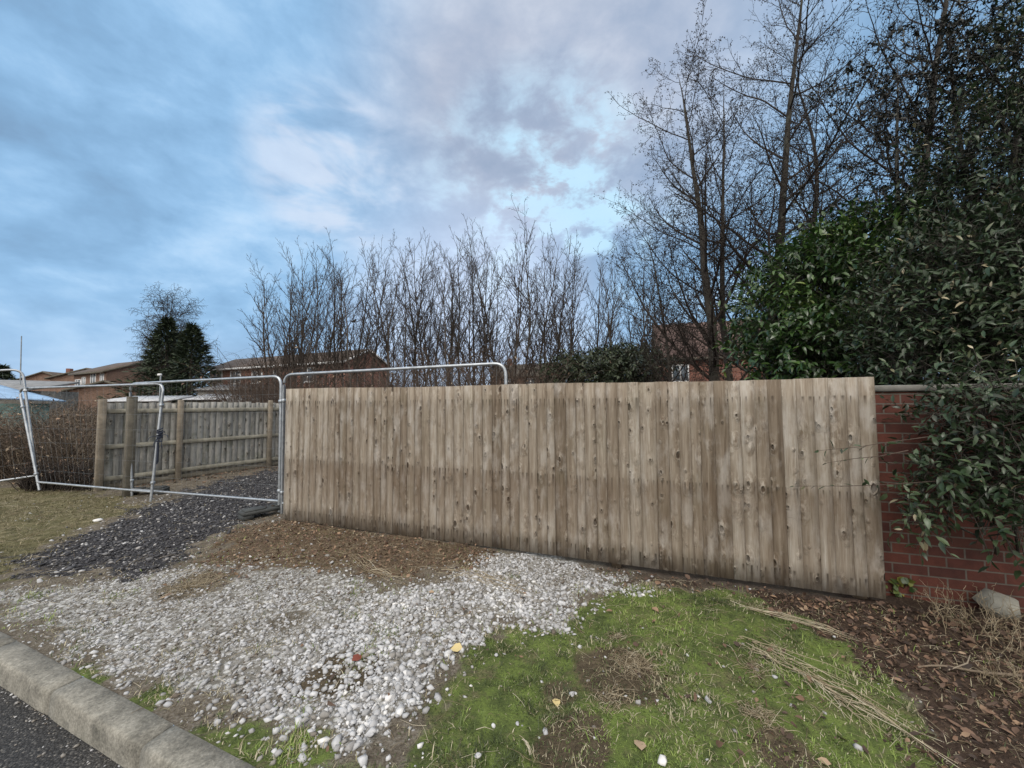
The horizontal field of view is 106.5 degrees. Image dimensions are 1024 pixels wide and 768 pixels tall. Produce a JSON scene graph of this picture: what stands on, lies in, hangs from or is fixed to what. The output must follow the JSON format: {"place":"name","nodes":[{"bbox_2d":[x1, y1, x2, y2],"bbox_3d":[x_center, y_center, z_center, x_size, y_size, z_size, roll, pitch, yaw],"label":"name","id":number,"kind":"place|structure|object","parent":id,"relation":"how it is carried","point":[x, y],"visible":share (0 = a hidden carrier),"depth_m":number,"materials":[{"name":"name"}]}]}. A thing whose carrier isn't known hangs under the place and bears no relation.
{"place":"outdoors","nodes":[
{"label":"outdoors","id":0,"kind":"place"},
{"bbox_2d":[0,686,122,767],"bbox_3d":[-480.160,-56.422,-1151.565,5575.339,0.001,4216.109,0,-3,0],"label":"road","id":1,"kind":"structure","parent":0,"point":[26,750],"depth_m":1.96,"materials":[{"name":"asphalt"}]},
{"bbox_2d":[0,473,276,617],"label":"short grass","id":2,"kind":"structure","parent":0,"point":[54,506],"depth_m":5.77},
{"bbox_2d":[0,549,654,767],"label":"gravel","id":3,"kind":"structure","parent":0,"point":[405,676],"depth_m":2.66,"materials":[{"name":"gravel"}]},
{"bbox_2d":[0,440,1023,767],"bbox_3d":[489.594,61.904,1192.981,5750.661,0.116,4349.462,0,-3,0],"label":"ground","id":4,"kind":"structure","parent":0,"point":[400,750],"depth_m":2.44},
{"bbox_2d":[0,369,37,481],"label":"site panel","id":5,"kind":"object","parent":4,"relation":"on","point":[25,390],"visible":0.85,"depth_m":7.27,"materials":[{"name":"metal"}]},
{"bbox_2d":[0,385,65,428],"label":"covered shed","id":6,"kind":"structure","parent":4,"relation":"on","point":[8,393],"depth_m":12.82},
{"bbox_2d":[0,380,79,413],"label":"flat garage","id":7,"kind":"structure","parent":4,"relation":"on","point":[15,383],"depth_m":20.39,"materials":[{"name":"concrete"}]},
{"bbox_2d":[0,641,81,714],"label":"kerb stone","id":8,"kind":"object","parent":4,"relation":"on","point":[33,678],"visible":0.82,"depth_m":2.30,"materials":[{"name":"concrete"}]},
{"bbox_2d":[17,368,72,390],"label":"brick house","id":9,"kind":"structure","parent":4,"relation":"on","point":[40,376],"depth_m":52.64,"materials":[{"name":"brick"}]},
{"bbox_2d":[1,453,94,491],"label":"cut brushwood","id":10,"kind":"object","parent":4,"relation":"on","point":[81,475],"visible":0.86,"depth_m":7.34,"materials":[{"name":"brown plant"}]},
{"bbox_2d":[44,368,91,391],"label":"brick house","id":11,"kind":"structure","parent":4,"relation":"on","point":[62,377],"depth_m":46.38,"materials":[{"name":"brick"}]},
{"bbox_2d":[0,387,160,481],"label":"bramble thicket","id":12,"kind":"object","parent":4,"relation":"on","point":[11,441],"visible":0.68,"depth_m":8.57,"materials":[{"name":"brown plant"}]},
{"bbox_2d":[19,383,163,501],"bbox_3d":[-7.777,1.009,6.958,3.577,2.014,0.151,-1,-3,14],"label":"site panel","id":13,"kind":"object","parent":4,"relation":"on","point":[152,482],"visible":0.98,"depth_m":6.90,"materials":[{"name":"metal"}]},
{"bbox_2d":[31,394,167,442],"bbox_3d":[-20.593,1.618,18.569,10.179,2.310,5.056,0,-3,0],"label":"garden hedge","id":14,"kind":"object","parent":4,"relation":"on","point":[93,412],"visible":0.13,"depth_m":17.54,"materials":[{"name":"brown plant"}]},
{"bbox_2d":[61,380,142,411],"bbox_3d":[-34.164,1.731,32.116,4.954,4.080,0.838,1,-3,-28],"label":"brick garage","id":15,"kind":"structure","parent":4,"relation":"on","point":[94,393],"depth_m":31.74,"materials":[{"name":"brown brick"}]},
{"bbox_2d":[48,677,172,767],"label":"kerb stone","id":16,"kind":"object","parent":4,"relation":"on","point":[107,722],"visible":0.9,"depth_m":1.97,"materials":[{"name":"concrete"}]},
{"bbox_2d":[68,361,176,401],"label":"brick house","id":17,"kind":"structure","parent":4,"relation":"on","point":[111,372],"depth_m":38.73,"materials":[{"name":"brick"}]},
{"bbox_2d":[122,397,137,496],"bbox_3d":[-6.835,1.211,6.836,0.110,1.972,0.130,-2,-3,30],"label":"timber post","id":18,"kind":"object","parent":4,"relation":"on","point":[130,425],"visible":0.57,"depth_m":6.81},
{"bbox_2d":[0,478,278,593],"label":"withered blades","id":19,"kind":"object","parent":4,"relation":"on","point":[139,506],"visible":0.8,"depth_m":5.55,"materials":[{"name":"plant"}]},
{"bbox_2d":[4,467,277,591],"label":"road planings","id":20,"kind":"object","parent":4,"relation":"on","point":[110,559],"visible":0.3,"depth_m":4.91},
{"bbox_2d":[88,316,203,401],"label":"conifer tree","id":21,"kind":"object","parent":4,"relation":"on","point":[167,331],"visible":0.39,"depth_m":27.07,"materials":[{"name":"green plant"}]},
{"bbox_2d":[107,395,193,437],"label":"garden shed","id":22,"kind":"structure","parent":4,"relation":"on","point":[154,399],"depth_m":13.58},
{"bbox_2d":[123,282,220,401],"bbox_3d":[-30.086,-2.577,33.802,11.016,12.437,6.186,-3,-4,44],"label":"birch tree","id":23,"kind":"object","parent":4,"relation":"on","point":[172,313],"visible":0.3,"depth_m":32.21,"materials":[{"name":"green plant"}]},
{"bbox_2d":[139,321,228,401],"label":"conifer tree","id":24,"kind":"object","parent":4,"relation":"on","point":[190,332],"visible":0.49,"depth_m":26.24,"materials":[{"name":"green plant"}]},
{"bbox_2d":[93,399,285,491],"bbox_3d":[-5.969,1.404,10.600,0.136,1.894,7.740,-2,-3,30],"label":"weathered fence","id":25,"kind":"object","parent":4,"relation":"on","point":[222,426],"visible":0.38,"depth_m":8.52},
{"bbox_2d":[143,568,242,599],"bbox_3d":[-2.886,1.794,3.466,0.713,0.071,0.616,0,-3,0],"label":"dry tuft","id":26,"kind":"object","parent":4,"relation":"on","point":[186,583],"visible":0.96,"depth_m":3.42,"materials":[{"name":"plant"}]},
{"bbox_2d":[139,725,254,767],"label":"kerb stone","id":27,"kind":"object","parent":4,"relation":"on","point":[174,746],"visible":1,"depth_m":1.76,"materials":[{"name":"concrete"}]},
{"bbox_2d":[129,375,282,511],"bbox_3d":[-5.164,0.948,6.290,3.635,2.097,0.079,-1,-3,19],"label":"site panel","id":28,"kind":"object","parent":4,"relation":"on","point":[280,436],"visible":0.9,"depth_m":6.09,"materials":[{"name":"metal"}]},
{"bbox_2d":[238,503,279,520],"bbox_3d":[-3.580,1.854,5.632,0.220,0.127,0.720,-3,-4,38],"label":"fence foot","id":29,"kind":"object","parent":4,"relation":"on","point":[245,514],"visible":0.72,"depth_m":5.42},
{"bbox_2d":[186,349,341,400],"bbox_3d":[-10.480,0.395,16.717,6.890,4.289,5.623,0,-3,0],"label":"bare shrub","id":30,"kind":"object","parent":4,"relation":"on","point":[265,373],"visible":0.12,"depth_m":16.20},
{"bbox_2d":[236,259,305,391],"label":"bare tree","id":31,"kind":"object","parent":4,"relation":"on","point":[263,347],"visible":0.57,"depth_m":18.32,"materials":[{"name":"brown plant"}]},
{"bbox_2d":[253,241,306,380],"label":"bare tree","id":32,"kind":"object","parent":4,"relation":"on","point":[281,315],"visible":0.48,"depth_m":22.07,"materials":[{"name":"brown plant"}]},
{"bbox_2d":[246,255,319,399],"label":"bare tree","id":33,"kind":"object","parent":4,"relation":"on","point":[284,348],"visible":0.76,"depth_m":17.98,"materials":[{"name":"brown plant"}]},
{"bbox_2d":[208,349,391,388],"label":"brick house","id":34,"kind":"structure","parent":4,"relation":"on","point":[227,369],"depth_m":34.14,"materials":[{"name":"brick"}]},
{"bbox_2d":[170,342,438,402],"bbox_3d":[-7.683,0.530,14.104,11.955,3.924,8.861,0,-3,0],"label":"bare hedge","id":35,"kind":"object","parent":4,"relation":"on","point":[261,399],"visible":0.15,"depth_m":12.59,"materials":[{"name":"brown plant"}]},
{"bbox_2d":[265,235,345,387],"bbox_3d":[-11.210,-2.485,20.643,3.098,10.693,3.421,-3,-4,40],"label":"bare tree","id":36,"kind":"object","parent":4,"relation":"on","point":[305,320],"visible":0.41,"depth_m":20.55,"materials":[{"name":"brown plant"}]},
{"bbox_2d":[285,239,343,387],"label":"bare tree","id":37,"kind":"object","parent":4,"relation":"on","point":[303,334],"visible":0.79,"depth_m":18.17,"materials":[{"name":"brown plant"}]},
{"bbox_2d":[287,242,353,384],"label":"bare tree","id":38,"kind":"object","parent":4,"relation":"on","point":[316,334],"visible":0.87,"depth_m":18.02,"materials":[{"name":"brown plant"}]},
{"bbox_2d":[120,466,533,613],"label":"brown litter","id":39,"kind":"object","parent":4,"relation":"on","point":[341,557],"visible":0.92,"depth_m":4.20,"materials":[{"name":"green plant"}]},
{"bbox_2d":[300,228,356,386],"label":"bare tree","id":40,"kind":"object","parent":4,"relation":"on","point":[333,341],"visible":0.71,"depth_m":19.12,"materials":[{"name":"brown plant"}]},
{"bbox_2d":[304,251,378,385],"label":"bare tree","id":41,"kind":"object","parent":4,"relation":"on","point":[345,352],"visible":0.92,"depth_m":17.85,"materials":[{"name":"brown plant"}]},
{"bbox_2d":[307,259,377,386],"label":"bare tree","id":42,"kind":"object","parent":4,"relation":"on","point":[337,324],"visible":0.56,"depth_m":20.09,"materials":[{"name":"brown plant"}]},
{"bbox_2d":[321,246,398,384],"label":"bare tree","id":43,"kind":"object","parent":4,"relation":"on","point":[356,328],"visible":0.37,"depth_m":21.10,"materials":[{"name":"brown plant"}]},
{"bbox_2d":[317,234,407,386],"bbox_3d":[-7.359,-2.579,19.268,4.493,10.686,2.606,1,-3,-30],"label":"bare tree","id":44,"kind":"object","parent":4,"relation":"on","point":[357,354],"visible":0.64,"depth_m":19.09,"materials":[{"name":"brown plant"}]},
{"bbox_2d":[348,238,395,377],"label":"bare tree","id":45,"kind":"object","parent":4,"relation":"on","point":[362,327],"visible":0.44,"depth_m":20.45,"materials":[{"name":"brown plant"}]},
{"bbox_2d":[351,242,413,386],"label":"bare tree","id":46,"kind":"object","parent":4,"relation":"on","point":[393,325],"visible":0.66,"depth_m":19.30,"materials":[{"name":"brown plant"}]},
{"bbox_2d":[357,259,419,386],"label":"bare tree","id":47,"kind":"object","parent":4,"relation":"on","point":[385,332],"visible":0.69,"depth_m":18.29,"materials":[{"name":"brown plant"}]},
{"bbox_2d":[280,362,507,513],"bbox_3d":[-1.745,0.826,5.146,3.588,2.121,0.055,-1,-3,19],"label":"site panel","id":48,"kind":"object","parent":4,"relation":"on","point":[283,399],"visible":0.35,"depth_m":5.40,"materials":[{"name":"metal"}]},
{"bbox_2d":[374,247,432,383],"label":"bare tree","id":49,"kind":"object","parent":4,"relation":"on","point":[404,345],"visible":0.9,"depth_m":18.21,"materials":[{"name":"brown plant"}]},
{"bbox_2d":[383,239,434,383],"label":"bare tree","id":50,"kind":"object","parent":4,"relation":"on","point":[410,309],"visible":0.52,"depth_m":20.15,"materials":[{"name":"brown plant"}]},
{"bbox_2d":[398,230,449,382],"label":"bare tree","id":51,"kind":"object","parent":4,"relation":"on","point":[412,317],"visible":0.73,"depth_m":19.45,"materials":[{"name":"brown plant"}]},
{"bbox_2d":[402,228,454,381],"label":"bare tree","id":52,"kind":"object","parent":4,"relation":"on","point":[431,302],"visible":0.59,"depth_m":20.13,"materials":[{"name":"brown plant"}]},
{"bbox_2d":[387,240,472,386],"bbox_3d":[-4.251,-2.274,19.200,4.192,10.031,3.154,1,-3,-23],"label":"bare tree","id":53,"kind":"object","parent":4,"relation":"on","point":[424,326],"visible":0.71,"depth_m":19.22,"materials":[{"name":"brown plant"}]},
{"bbox_2d":[404,241,475,385],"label":"bare tree","id":54,"kind":"object","parent":4,"relation":"on","point":[438,322],"visible":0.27,"depth_m":24.02,"materials":[{"name":"brown plant"}]},
{"bbox_2d":[407,248,473,381],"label":"bare tree","id":55,"kind":"object","parent":4,"relation":"on","point":[439,338],"visible":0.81,"depth_m":18.85,"materials":[{"name":"brown plant"}]},
{"bbox_2d":[429,241,482,379],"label":"bare tree","id":56,"kind":"object","parent":4,"relation":"on","point":[452,312],"visible":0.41,"depth_m":21.17,"materials":[{"name":"brown plant"}]},
{"bbox_2d":[295,319,627,387],"bbox_3d":[-1.893,0.091,15.389,13.355,4.812,9.792,0,-3,0],"label":"bare hedge","id":57,"kind":"object","parent":4,"relation":"on","point":[462,372],"visible":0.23,"depth_m":14.08,"materials":[{"name":"brown plant"}]},
{"bbox_2d":[0,494,933,767],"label":"loose chippings","id":58,"kind":"object","parent":4,"relation":"on","point":[314,734],"visible":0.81,"depth_m":2.79,"materials":[{"name":"gravel"}]},
{"bbox_2d":[440,227,493,385],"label":"bare tree","id":59,"kind":"object","parent":4,"relation":"on","point":[459,321],"visible":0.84,"depth_m":18.65,"materials":[{"name":"brown plant"}]},
{"bbox_2d":[441,213,494,376],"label":"bare tree","id":60,"kind":"object","parent":4,"relation":"on","point":[472,291],"visible":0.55,"depth_m":19.51,"materials":[{"name":"brown plant"}]},
{"bbox_2d":[439,223,505,384],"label":"bare tree","id":61,"kind":"object","parent":4,"relation":"on","point":[480,334],"visible":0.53,"depth_m":19.54,"materials":[{"name":"brown plant"}]},
{"bbox_2d":[451,231,520,381],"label":"bare tree","id":62,"kind":"object","parent":4,"relation":"on","point":[492,336],"visible":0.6,"depth_m":19.34,"materials":[{"name":"brown plant"}]},
{"bbox_2d":[460,217,526,381],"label":"bare tree","id":63,"kind":"object","parent":4,"relation":"on","point":[484,331],"visible":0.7,"depth_m":18.75,"materials":[{"name":"brown plant"}]},
{"bbox_2d":[468,231,539,383],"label":"bare tree","id":64,"kind":"object","parent":4,"relation":"on","point":[510,314],"visible":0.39,"depth_m":20.92,"materials":[{"name":"brown plant"}]},
{"bbox_2d":[0,524,1022,767],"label":"moss","id":65,"kind":"object","parent":4,"relation":"on","point":[587,642],"visible":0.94,"depth_m":2.16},
{"bbox_2d":[2,520,1023,767],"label":"dry stalks","id":66,"kind":"object","parent":4,"relation":"on","point":[500,654],"visible":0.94,"depth_m":2.64,"materials":[{"name":"plant"}]},
{"bbox_2d":[489,196,552,380],"bbox_3d":[0.188,-2.656,18.310,2.498,10.678,4.327,1,-3,-18],"label":"bare tree","id":67,"kind":"object","parent":4,"relation":"on","point":[518,309],"visible":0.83,"depth_m":18.49,"materials":[{"name":"brown plant"}]},
{"bbox_2d":[498,192,547,383],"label":"bare tree","id":68,"kind":"object","parent":4,"relation":"on","point":[530,313],"visible":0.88,"depth_m":17.88,"materials":[{"name":"brown plant"}]},
{"bbox_2d":[509,222,571,382],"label":"bare tree","id":69,"kind":"object","parent":4,"relation":"on","point":[552,313],"visible":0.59,"depth_m":18.89,"materials":[{"name":"brown plant"}]},
{"bbox_2d":[514,232,574,375],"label":"bare tree","id":70,"kind":"object","parent":4,"relation":"on","point":[542,351],"visible":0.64,"depth_m":18.68,"materials":[{"name":"brown plant"}]},
{"bbox_2d":[527,236,571,376],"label":"bare tree","id":71,"kind":"object","parent":4,"relation":"on","point":[554,304],"visible":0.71,"depth_m":18.60,"materials":[{"name":"brown plant"}]},
{"bbox_2d":[541,229,595,368],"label":"bare tree","id":72,"kind":"object","parent":4,"relation":"on","point":[572,318],"visible":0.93,"depth_m":17.45,"materials":[{"name":"brown plant"}]},
{"bbox_2d":[546,232,597,363],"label":"bare tree","id":73,"kind":"object","parent":4,"relation":"on","point":[569,314],"visible":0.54,"depth_m":20.29,"materials":[{"name":"brown plant"}]},
{"bbox_2d":[535,234,619,377],"bbox_3d":[3.216,-2.525,19.865,4.403,10.537,3.313,1,-3,-16],"label":"bare tree","id":74,"kind":"object","parent":4,"relation":"on","point":[573,347],"visible":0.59,"depth_m":19.70,"materials":[{"name":"brown plant"}]},
{"bbox_2d":[283,377,885,598],"bbox_3d":[-0.073,0.937,4.318,6.605,1.884,0.163,-1,-3,20],"label":"board fence","id":75,"kind":"object","parent":4,"relation":"on","point":[699,478],"visible":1,"depth_m":3.82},
{"bbox_2d":[579,249,629,352],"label":"bare tree","id":76,"kind":"object","parent":4,"relation":"on","point":[607,323],"visible":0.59,"depth_m":19.97,"materials":[{"name":"brown plant"}]},
{"bbox_2d":[584,246,629,378],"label":"bare tree","id":77,"kind":"object","parent":4,"relation":"on","point":[608,302],"visible":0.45,"depth_m":21.31,"materials":[{"name":"brown plant"}]},
{"bbox_2d":[533,338,683,382],"bbox_3d":[4.356,0.188,17.430,7.107,4.812,4.763,0,-3,0],"label":"evergreen bush","id":78,"kind":"object","parent":4,"relation":"on","point":[619,358],"visible":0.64,"depth_m":16.70,"materials":[{"name":"green plant"}]},
{"bbox_2d":[586,678,638,727],"bbox_3d":[0.532,1.681,2.026,0.326,0.062,0.354,0,-3,0],"label":"dry tuft","id":79,"kind":"object","parent":4,"relation":"on","point":[605,698],"visible":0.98,"depth_m":2.05,"materials":[{"name":"plant"}]},
{"bbox_2d":[592,264,633,371],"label":"bare tree","id":80,"kind":"object","parent":4,"relation":"on","point":[609,331],"visible":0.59,"depth_m":19.69,"materials":[{"name":"brown plant"}]},
{"bbox_2d":[600,640,662,681],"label":"dry tuft","id":81,"kind":"object","parent":4,"relation":"on","point":[636,662],"visible":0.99,"depth_m":2.33,"materials":[{"name":"plant"}]},
{"bbox_2d":[243,563,1023,767],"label":"leaf litter","id":82,"kind":"object","parent":4,"relation":"on","point":[966,732],"visible":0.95,"depth_m":2.35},
{"bbox_2d":[917,655,1022,676],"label":"fallen branch","id":83,"kind":"object","parent":82,"relation":"on","point":[958,667],"visible":0.87,"depth_m":2.25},
{"bbox_2d":[613,231,675,369],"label":"bare tree","id":84,"kind":"object","parent":4,"relation":"on","point":[628,323],"visible":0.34,"depth_m":18.77,"materials":[{"name":"brown plant"}]},
{"bbox_2d":[616,199,729,382],"bbox_3d":[5.735,-2.378,14.458,3.999,9.621,4.308,0,-3,0],"label":"alder tree","id":85,"kind":"object","parent":4,"relation":"on","point":[657,349],"visible":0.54,"depth_m":14.12,"materials":[{"name":"brown plant"}]},
{"bbox_2d":[597,0,808,380],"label":"alder tree","id":86,"kind":"object","parent":4,"relation":"on","point":[707,292],"visible":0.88,"depth_m":11.37,"materials":[{"name":"brown plant"}]},
{"bbox_2d":[651,320,795,381],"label":"brick house","id":87,"kind":"structure","parent":4,"relation":"on","point":[738,375],"depth_m":23.75,"materials":[{"name":"red brick"}]},
{"bbox_2d":[594,32,862,381],"bbox_3d":[6.436,-4.750,11.706,6.041,14.072,6.406,1,-3,-20],"label":"alder tree","id":88,"kind":"object","parent":4,"relation":"on","point":[666,233],"visible":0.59,"depth_m":12.10,"materials":[{"name":"brown plant"}]},
{"bbox_2d":[729,695,784,734],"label":"dry tuft","id":89,"kind":"object","parent":4,"relation":"on","point":[752,712],"visible":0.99,"depth_m":1.92,"materials":[{"name":"plant"}]},
{"bbox_2d":[722,598,864,641],"bbox_3d":[2.053,1.734,2.809,0.119,0.068,0.973,3,-4,-44],"label":"straw bundle","id":90,"kind":"object","parent":4,"relation":"on","point":[793,619],"visible":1,"depth_m":2.77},
{"bbox_2d":[640,0,967,378],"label":"alder tree","id":91,"kind":"object","parent":4,"relation":"on","point":[786,140],"visible":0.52,"depth_m":9.94,"materials":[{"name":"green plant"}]},
{"bbox_2d":[691,0,946,367],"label":"alder tree","id":92,"kind":"object","parent":4,"relation":"on","point":[809,127],"visible":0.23,"depth_m":12.66,"materials":[{"name":"brown plant"}]},
{"bbox_2d":[736,634,958,767],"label":"straw bundle","id":93,"kind":"object","parent":4,"relation":"on","point":[841,698],"visible":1,"depth_m":2.08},
{"bbox_2d":[710,172,1016,384],"bbox_3d":[5.179,-0.549,6.048,3.700,5.077,3.471,0,-3,0],"label":"laurel bush","id":94,"kind":"object","parent":4,"relation":"on","point":[790,348],"visible":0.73,"depth_m":5.76,"materials":[{"name":"green plant"}]},
{"bbox_2d":[729,0,1023,325],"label":"alder tree","id":95,"kind":"object","parent":4,"relation":"on","point":[944,11],"visible":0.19,"depth_m":8.28,"materials":[{"name":"brown plant"}]},
{"bbox_2d":[770,0,1023,384],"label":"leaved tree","id":96,"kind":"object","parent":4,"relation":"on","point":[895,171],"visible":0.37,"depth_m":6.31,"materials":[{"name":"green plant"}]},
{"bbox_2d":[886,577,917,597],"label":"ivy plant","id":97,"kind":"object","parent":4,"relation":"on","point":[902,581],"visible":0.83,"depth_m":3.17,"materials":[{"name":"green plant"}]},
{"bbox_2d":[812,0,1023,384],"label":"evergreen shrub","id":98,"kind":"object","parent":4,"relation":"on","point":[994,249],"visible":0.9,"depth_m":4.40,"materials":[{"name":"green plant"}]},
{"bbox_2d":[815,0,1023,326],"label":"leaved tree","id":99,"kind":"object","parent":4,"relation":"on","point":[972,54],"visible":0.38,"depth_m":5.65,"materials":[{"name":"green plant"}]},
{"bbox_2d":[875,383,1023,612],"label":"brick wall","id":100,"kind":"structure","parent":4,"relation":"on","point":[954,574],"depth_m":3.16,"materials":[{"name":"brick"}]},
{"bbox_2d":[878,340,1023,590],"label":"overhanging shrub","id":101,"kind":"object","parent":4,"relation":"on","point":[995,400],"visible":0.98,"depth_m":2.70,"materials":[{"name":"green plant"}]},
{"bbox_2d":[917,578,1023,648],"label":"dead weed","id":102,"kind":"object","parent":4,"relation":"on","point":[988,611],"visible":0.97,"depth_m":2.69,"materials":[{"name":"plant"}]},
{"bbox_2d":[940,593,1023,660],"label":"dead weed","id":103,"kind":"object","parent":4,"relation":"on","point":[1019,650],"visible":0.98,"depth_m":2.49,"materials":[{"name":"plant"}]},
{"bbox_2d":[948,651,1023,696],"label":"dead weed","id":104,"kind":"object","parent":4,"relation":"on","point":[1009,677],"visible":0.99,"depth_m":2.16,"materials":[{"name":"plant"}]},
{"bbox_2d":[971,588,1021,618],"bbox_3d":[3.726,1.692,2.946,0.266,0.182,0.202,14,14,23],"label":"boulder","id":105,"kind":"object","parent":4,"relation":"on","point":[998,598],"visible":0.77,"depth_m":2.90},
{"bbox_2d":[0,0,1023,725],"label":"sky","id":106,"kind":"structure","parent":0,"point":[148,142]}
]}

